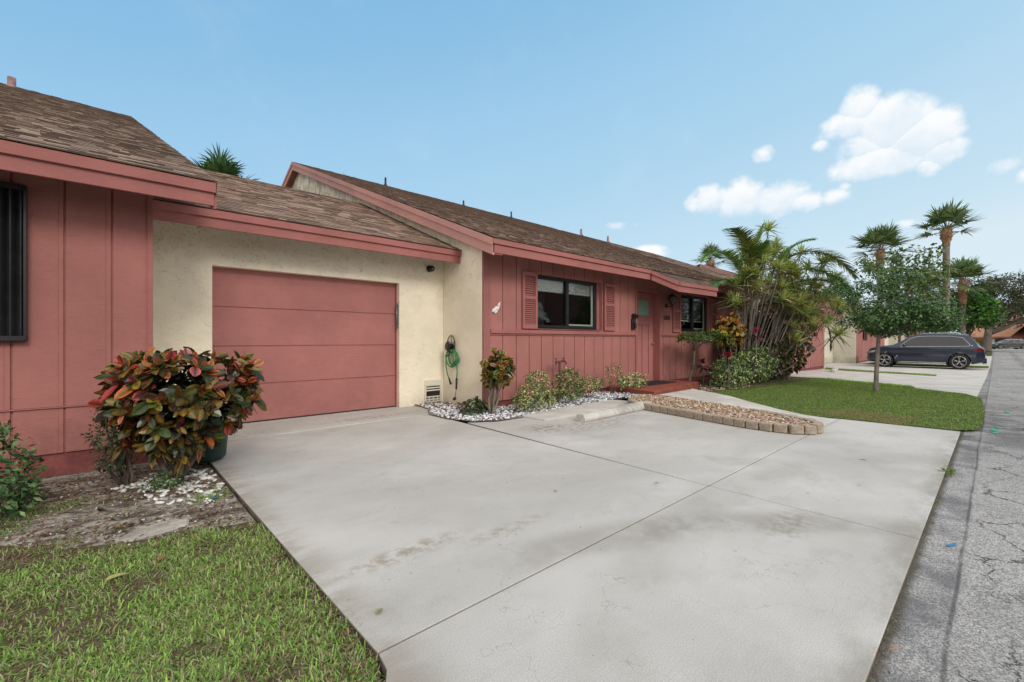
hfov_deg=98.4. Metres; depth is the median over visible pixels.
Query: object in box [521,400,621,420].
entry pad
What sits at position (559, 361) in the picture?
standpipe
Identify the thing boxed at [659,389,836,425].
walkway
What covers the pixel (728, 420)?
edging block
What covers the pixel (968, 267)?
sabal palm
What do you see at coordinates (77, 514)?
loose stones
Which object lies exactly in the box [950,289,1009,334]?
umbrella tree
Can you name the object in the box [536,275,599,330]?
window
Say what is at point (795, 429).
edging block
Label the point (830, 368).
grass
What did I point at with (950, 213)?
sabal palm
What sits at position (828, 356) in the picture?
garage
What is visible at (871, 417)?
dry grass
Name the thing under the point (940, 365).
grass strip
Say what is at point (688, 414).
edging block
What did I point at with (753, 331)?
dracaena
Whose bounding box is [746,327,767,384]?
ti plant
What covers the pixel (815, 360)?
row house
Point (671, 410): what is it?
edging block
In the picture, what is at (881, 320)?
lawn tree
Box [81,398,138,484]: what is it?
thin shrub
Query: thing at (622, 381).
variegated shrub
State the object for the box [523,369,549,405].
variegated shrub
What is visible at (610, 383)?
variegated shrub
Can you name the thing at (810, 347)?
green shrub
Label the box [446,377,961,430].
ground
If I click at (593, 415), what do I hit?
wheel stop
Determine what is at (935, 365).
grass
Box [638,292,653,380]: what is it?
front door
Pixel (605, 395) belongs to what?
white pebbles
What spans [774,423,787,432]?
edging block
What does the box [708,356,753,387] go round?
hedge shrub
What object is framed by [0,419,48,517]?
leafy shrub
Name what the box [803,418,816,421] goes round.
edging block
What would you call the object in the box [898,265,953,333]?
sabal palm
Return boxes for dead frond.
[827,326,831,351]
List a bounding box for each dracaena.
[716,220,810,374]
[722,316,768,366]
[759,243,853,380]
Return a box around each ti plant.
[696,358,714,385]
[699,366,720,387]
[718,352,735,389]
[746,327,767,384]
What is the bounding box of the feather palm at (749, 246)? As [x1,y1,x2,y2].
[696,223,859,340]
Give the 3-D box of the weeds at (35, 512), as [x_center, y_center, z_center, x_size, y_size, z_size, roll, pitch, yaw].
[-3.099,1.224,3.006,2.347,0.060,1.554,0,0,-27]
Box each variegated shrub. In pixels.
[511,382,558,411]
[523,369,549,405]
[574,375,604,397]
[605,363,622,393]
[616,371,647,390]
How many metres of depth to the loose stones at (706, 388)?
10.81 m
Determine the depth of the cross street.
68.80 m
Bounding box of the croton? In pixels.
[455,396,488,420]
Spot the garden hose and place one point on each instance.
(454, 363)
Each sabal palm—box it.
[192,142,260,179]
[691,242,727,267]
[847,220,920,306]
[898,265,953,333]
[912,199,981,332]
[936,255,1001,333]
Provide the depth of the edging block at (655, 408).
7.37 m
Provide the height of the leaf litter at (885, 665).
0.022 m
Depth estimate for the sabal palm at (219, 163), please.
19.65 m
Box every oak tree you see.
[883,285,958,332]
[932,271,1023,351]
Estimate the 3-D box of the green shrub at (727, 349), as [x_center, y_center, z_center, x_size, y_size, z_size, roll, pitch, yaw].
[7.407,0.025,13.962,2.539,2.428,1.221,0,0,-42]
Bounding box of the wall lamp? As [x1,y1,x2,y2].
[665,293,675,307]
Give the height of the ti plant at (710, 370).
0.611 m
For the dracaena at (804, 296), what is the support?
on the planted bed at (707, 381)
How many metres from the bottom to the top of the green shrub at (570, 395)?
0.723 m
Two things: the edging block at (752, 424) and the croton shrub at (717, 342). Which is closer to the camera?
the edging block at (752, 424)
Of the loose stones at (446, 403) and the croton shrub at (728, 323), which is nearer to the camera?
the loose stones at (446, 403)
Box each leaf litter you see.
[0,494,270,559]
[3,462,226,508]
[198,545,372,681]
[871,431,963,676]
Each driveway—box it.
[207,400,959,681]
[776,356,991,396]
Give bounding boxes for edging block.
[645,403,654,410]
[652,405,661,411]
[660,406,668,413]
[668,407,678,414]
[676,408,687,416]
[684,410,695,417]
[693,411,704,419]
[703,413,715,421]
[712,414,725,423]
[723,416,734,425]
[734,418,746,427]
[746,420,760,429]
[759,421,773,431]
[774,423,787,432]
[788,424,803,433]
[802,424,816,434]
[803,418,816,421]
[809,423,823,433]
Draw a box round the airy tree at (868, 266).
[853,243,959,341]
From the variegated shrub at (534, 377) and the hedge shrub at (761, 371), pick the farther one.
the hedge shrub at (761, 371)
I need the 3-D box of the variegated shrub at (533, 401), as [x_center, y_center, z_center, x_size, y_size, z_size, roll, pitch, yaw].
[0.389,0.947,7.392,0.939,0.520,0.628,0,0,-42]
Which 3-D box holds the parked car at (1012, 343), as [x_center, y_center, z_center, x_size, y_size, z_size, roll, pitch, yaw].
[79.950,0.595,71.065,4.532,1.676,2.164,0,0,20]
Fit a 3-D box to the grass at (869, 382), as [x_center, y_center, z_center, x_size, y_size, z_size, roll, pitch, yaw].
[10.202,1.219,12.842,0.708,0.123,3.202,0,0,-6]
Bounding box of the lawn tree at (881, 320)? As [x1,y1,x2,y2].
[822,265,975,390]
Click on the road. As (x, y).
(961, 603)
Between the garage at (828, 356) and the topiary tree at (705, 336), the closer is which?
the topiary tree at (705, 336)
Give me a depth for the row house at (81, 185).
4.08 m
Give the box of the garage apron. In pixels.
[227,406,429,441]
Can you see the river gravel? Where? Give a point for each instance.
(710, 407)
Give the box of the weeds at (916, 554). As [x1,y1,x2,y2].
[865,446,955,681]
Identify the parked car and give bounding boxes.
[866,333,986,369]
[992,339,1023,348]
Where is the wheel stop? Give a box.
[575,401,650,421]
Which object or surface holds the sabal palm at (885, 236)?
on the ground at (466, 422)
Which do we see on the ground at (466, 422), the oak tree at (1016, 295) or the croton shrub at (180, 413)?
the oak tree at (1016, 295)
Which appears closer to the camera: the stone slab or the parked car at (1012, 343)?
the stone slab
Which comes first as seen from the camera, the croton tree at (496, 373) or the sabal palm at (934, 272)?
the croton tree at (496, 373)
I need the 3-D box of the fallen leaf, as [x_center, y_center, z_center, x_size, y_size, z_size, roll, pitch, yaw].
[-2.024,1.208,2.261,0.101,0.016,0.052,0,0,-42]
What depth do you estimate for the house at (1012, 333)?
80.77 m
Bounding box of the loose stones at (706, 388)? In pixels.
[689,384,754,390]
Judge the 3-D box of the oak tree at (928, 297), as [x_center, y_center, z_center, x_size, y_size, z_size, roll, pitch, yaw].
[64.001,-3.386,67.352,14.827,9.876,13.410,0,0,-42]
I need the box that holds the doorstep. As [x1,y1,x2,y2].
[606,379,698,398]
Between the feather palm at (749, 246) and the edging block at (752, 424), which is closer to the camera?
the edging block at (752, 424)
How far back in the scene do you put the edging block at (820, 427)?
5.66 m
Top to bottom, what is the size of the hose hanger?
0.338 m
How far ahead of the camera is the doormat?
10.64 m
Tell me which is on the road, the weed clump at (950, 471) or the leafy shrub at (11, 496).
the weed clump at (950, 471)
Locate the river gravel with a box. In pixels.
[628,394,809,424]
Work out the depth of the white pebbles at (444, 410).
7.20 m
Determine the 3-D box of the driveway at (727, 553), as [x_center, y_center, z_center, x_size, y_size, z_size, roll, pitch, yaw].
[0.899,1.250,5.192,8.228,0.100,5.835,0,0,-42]
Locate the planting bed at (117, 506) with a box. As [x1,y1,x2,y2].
[0,451,255,548]
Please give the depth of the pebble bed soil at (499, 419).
6.97 m
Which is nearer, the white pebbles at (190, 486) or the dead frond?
the white pebbles at (190, 486)
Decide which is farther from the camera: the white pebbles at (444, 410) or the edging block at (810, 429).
the white pebbles at (444, 410)
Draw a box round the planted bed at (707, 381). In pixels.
[503,374,808,406]
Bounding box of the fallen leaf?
[104,573,127,580]
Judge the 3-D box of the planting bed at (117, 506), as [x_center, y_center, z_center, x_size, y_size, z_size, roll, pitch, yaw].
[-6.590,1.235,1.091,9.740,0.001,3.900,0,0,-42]
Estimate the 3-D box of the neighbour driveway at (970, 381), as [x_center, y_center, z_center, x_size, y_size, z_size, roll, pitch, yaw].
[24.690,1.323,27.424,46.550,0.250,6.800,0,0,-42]
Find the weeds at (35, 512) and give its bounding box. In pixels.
[0,486,241,554]
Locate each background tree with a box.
[797,281,846,299]
[829,291,873,307]
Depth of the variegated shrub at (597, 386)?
8.67 m
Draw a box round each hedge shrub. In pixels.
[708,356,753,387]
[726,345,779,384]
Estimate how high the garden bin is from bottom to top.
0.520 m
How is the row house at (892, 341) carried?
on the ground at (466, 422)
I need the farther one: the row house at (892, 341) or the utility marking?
the row house at (892, 341)
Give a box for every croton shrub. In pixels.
[88,347,266,479]
[711,326,736,374]
[714,312,747,382]
[759,329,807,379]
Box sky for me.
[0,0,1023,333]
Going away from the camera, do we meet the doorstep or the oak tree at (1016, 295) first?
the doorstep
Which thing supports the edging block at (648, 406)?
on the driveway at (727, 553)
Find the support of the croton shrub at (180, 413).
on the planting bed at (117, 506)
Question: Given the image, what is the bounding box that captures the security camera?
[426,266,434,271]
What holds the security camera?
attached to the garage at (318, 304)
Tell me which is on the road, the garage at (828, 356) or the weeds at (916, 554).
the weeds at (916, 554)
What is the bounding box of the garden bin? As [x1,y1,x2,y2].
[195,403,229,462]
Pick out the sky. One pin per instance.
(659, 127)
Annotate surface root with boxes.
[0,506,149,521]
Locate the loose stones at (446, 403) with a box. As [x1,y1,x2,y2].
[414,401,462,407]
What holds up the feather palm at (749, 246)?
on the planted bed at (707, 381)
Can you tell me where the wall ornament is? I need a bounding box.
[492,302,500,312]
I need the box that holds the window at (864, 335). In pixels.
[863,326,867,340]
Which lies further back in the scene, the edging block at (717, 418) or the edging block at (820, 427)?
the edging block at (717, 418)
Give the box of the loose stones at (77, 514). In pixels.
[0,464,245,548]
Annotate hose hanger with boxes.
[445,335,454,352]
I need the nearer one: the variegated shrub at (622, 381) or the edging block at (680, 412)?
the edging block at (680, 412)
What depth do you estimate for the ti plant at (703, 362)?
11.41 m
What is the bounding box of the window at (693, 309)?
[681,295,706,331]
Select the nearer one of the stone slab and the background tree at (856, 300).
the stone slab
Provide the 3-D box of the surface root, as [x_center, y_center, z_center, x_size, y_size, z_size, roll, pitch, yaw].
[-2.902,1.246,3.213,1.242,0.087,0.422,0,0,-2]
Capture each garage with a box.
[153,169,461,423]
[824,311,842,363]
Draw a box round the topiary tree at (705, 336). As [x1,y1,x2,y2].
[675,329,724,380]
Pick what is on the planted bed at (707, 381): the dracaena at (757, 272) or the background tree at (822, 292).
the dracaena at (757, 272)
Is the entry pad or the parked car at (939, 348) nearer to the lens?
the entry pad
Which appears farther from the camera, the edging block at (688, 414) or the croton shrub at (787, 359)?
the croton shrub at (787, 359)
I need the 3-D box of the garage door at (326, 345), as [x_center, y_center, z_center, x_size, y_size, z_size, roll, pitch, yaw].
[-3.104,0.077,6.980,2.810,2.223,0.085,0,0,-42]
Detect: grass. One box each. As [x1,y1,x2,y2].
[0,518,385,681]
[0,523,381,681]
[806,409,916,425]
[825,367,935,375]
[825,377,914,387]
[866,362,988,367]
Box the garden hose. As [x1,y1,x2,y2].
[445,349,459,400]
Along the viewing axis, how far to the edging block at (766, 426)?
5.81 m
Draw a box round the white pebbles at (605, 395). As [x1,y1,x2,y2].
[556,391,639,404]
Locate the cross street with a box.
[992,349,1023,349]
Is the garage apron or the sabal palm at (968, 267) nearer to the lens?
the garage apron
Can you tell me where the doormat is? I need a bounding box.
[635,380,674,385]
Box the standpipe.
[554,358,566,395]
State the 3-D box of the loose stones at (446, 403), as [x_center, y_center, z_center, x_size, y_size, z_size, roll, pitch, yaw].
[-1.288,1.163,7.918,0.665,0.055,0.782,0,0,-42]
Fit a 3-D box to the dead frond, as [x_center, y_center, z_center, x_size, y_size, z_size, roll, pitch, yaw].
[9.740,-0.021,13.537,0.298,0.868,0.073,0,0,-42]
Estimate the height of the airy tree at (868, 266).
8.122 m
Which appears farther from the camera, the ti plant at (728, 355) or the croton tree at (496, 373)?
the ti plant at (728, 355)
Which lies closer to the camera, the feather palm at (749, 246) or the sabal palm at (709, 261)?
the feather palm at (749, 246)
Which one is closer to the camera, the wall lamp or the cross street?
the wall lamp
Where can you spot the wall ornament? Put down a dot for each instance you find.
(495, 309)
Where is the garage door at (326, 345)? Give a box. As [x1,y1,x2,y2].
[212,266,396,423]
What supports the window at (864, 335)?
in the row house at (861, 344)
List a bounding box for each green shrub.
[551,367,585,402]
[721,304,768,368]
[759,290,818,376]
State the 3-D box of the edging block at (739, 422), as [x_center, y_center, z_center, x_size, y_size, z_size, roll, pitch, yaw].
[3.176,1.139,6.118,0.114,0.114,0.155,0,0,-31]
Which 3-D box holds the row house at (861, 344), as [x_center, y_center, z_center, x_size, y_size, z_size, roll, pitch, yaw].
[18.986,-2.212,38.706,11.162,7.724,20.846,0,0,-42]
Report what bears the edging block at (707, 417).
on the driveway at (727, 553)
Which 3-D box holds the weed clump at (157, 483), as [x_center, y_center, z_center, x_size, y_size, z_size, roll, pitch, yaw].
[-2.913,1.202,3.710,0.371,0.252,0.315,0,0,-42]
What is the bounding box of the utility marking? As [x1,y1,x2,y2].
[990,410,1008,433]
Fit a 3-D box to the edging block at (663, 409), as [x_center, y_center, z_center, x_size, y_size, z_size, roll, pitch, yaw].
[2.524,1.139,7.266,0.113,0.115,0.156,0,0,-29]
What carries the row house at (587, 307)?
on the ground at (466, 422)
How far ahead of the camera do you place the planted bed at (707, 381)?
12.46 m
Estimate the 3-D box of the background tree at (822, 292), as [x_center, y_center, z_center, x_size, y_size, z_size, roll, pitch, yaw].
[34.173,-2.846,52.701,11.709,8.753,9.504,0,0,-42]
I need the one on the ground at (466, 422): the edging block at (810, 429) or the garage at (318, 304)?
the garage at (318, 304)
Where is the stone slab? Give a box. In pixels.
[115,518,188,542]
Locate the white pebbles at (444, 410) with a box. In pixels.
[421,396,617,420]
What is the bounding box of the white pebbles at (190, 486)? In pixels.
[111,468,224,504]
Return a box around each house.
[0,76,216,479]
[281,162,769,406]
[561,229,833,371]
[696,264,884,362]
[809,292,917,344]
[971,315,1023,345]
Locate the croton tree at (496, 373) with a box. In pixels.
[479,347,516,413]
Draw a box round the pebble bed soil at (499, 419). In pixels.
[418,399,614,421]
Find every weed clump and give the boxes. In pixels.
[137,467,191,493]
[938,465,959,477]
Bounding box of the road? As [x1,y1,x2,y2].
[867,348,1023,681]

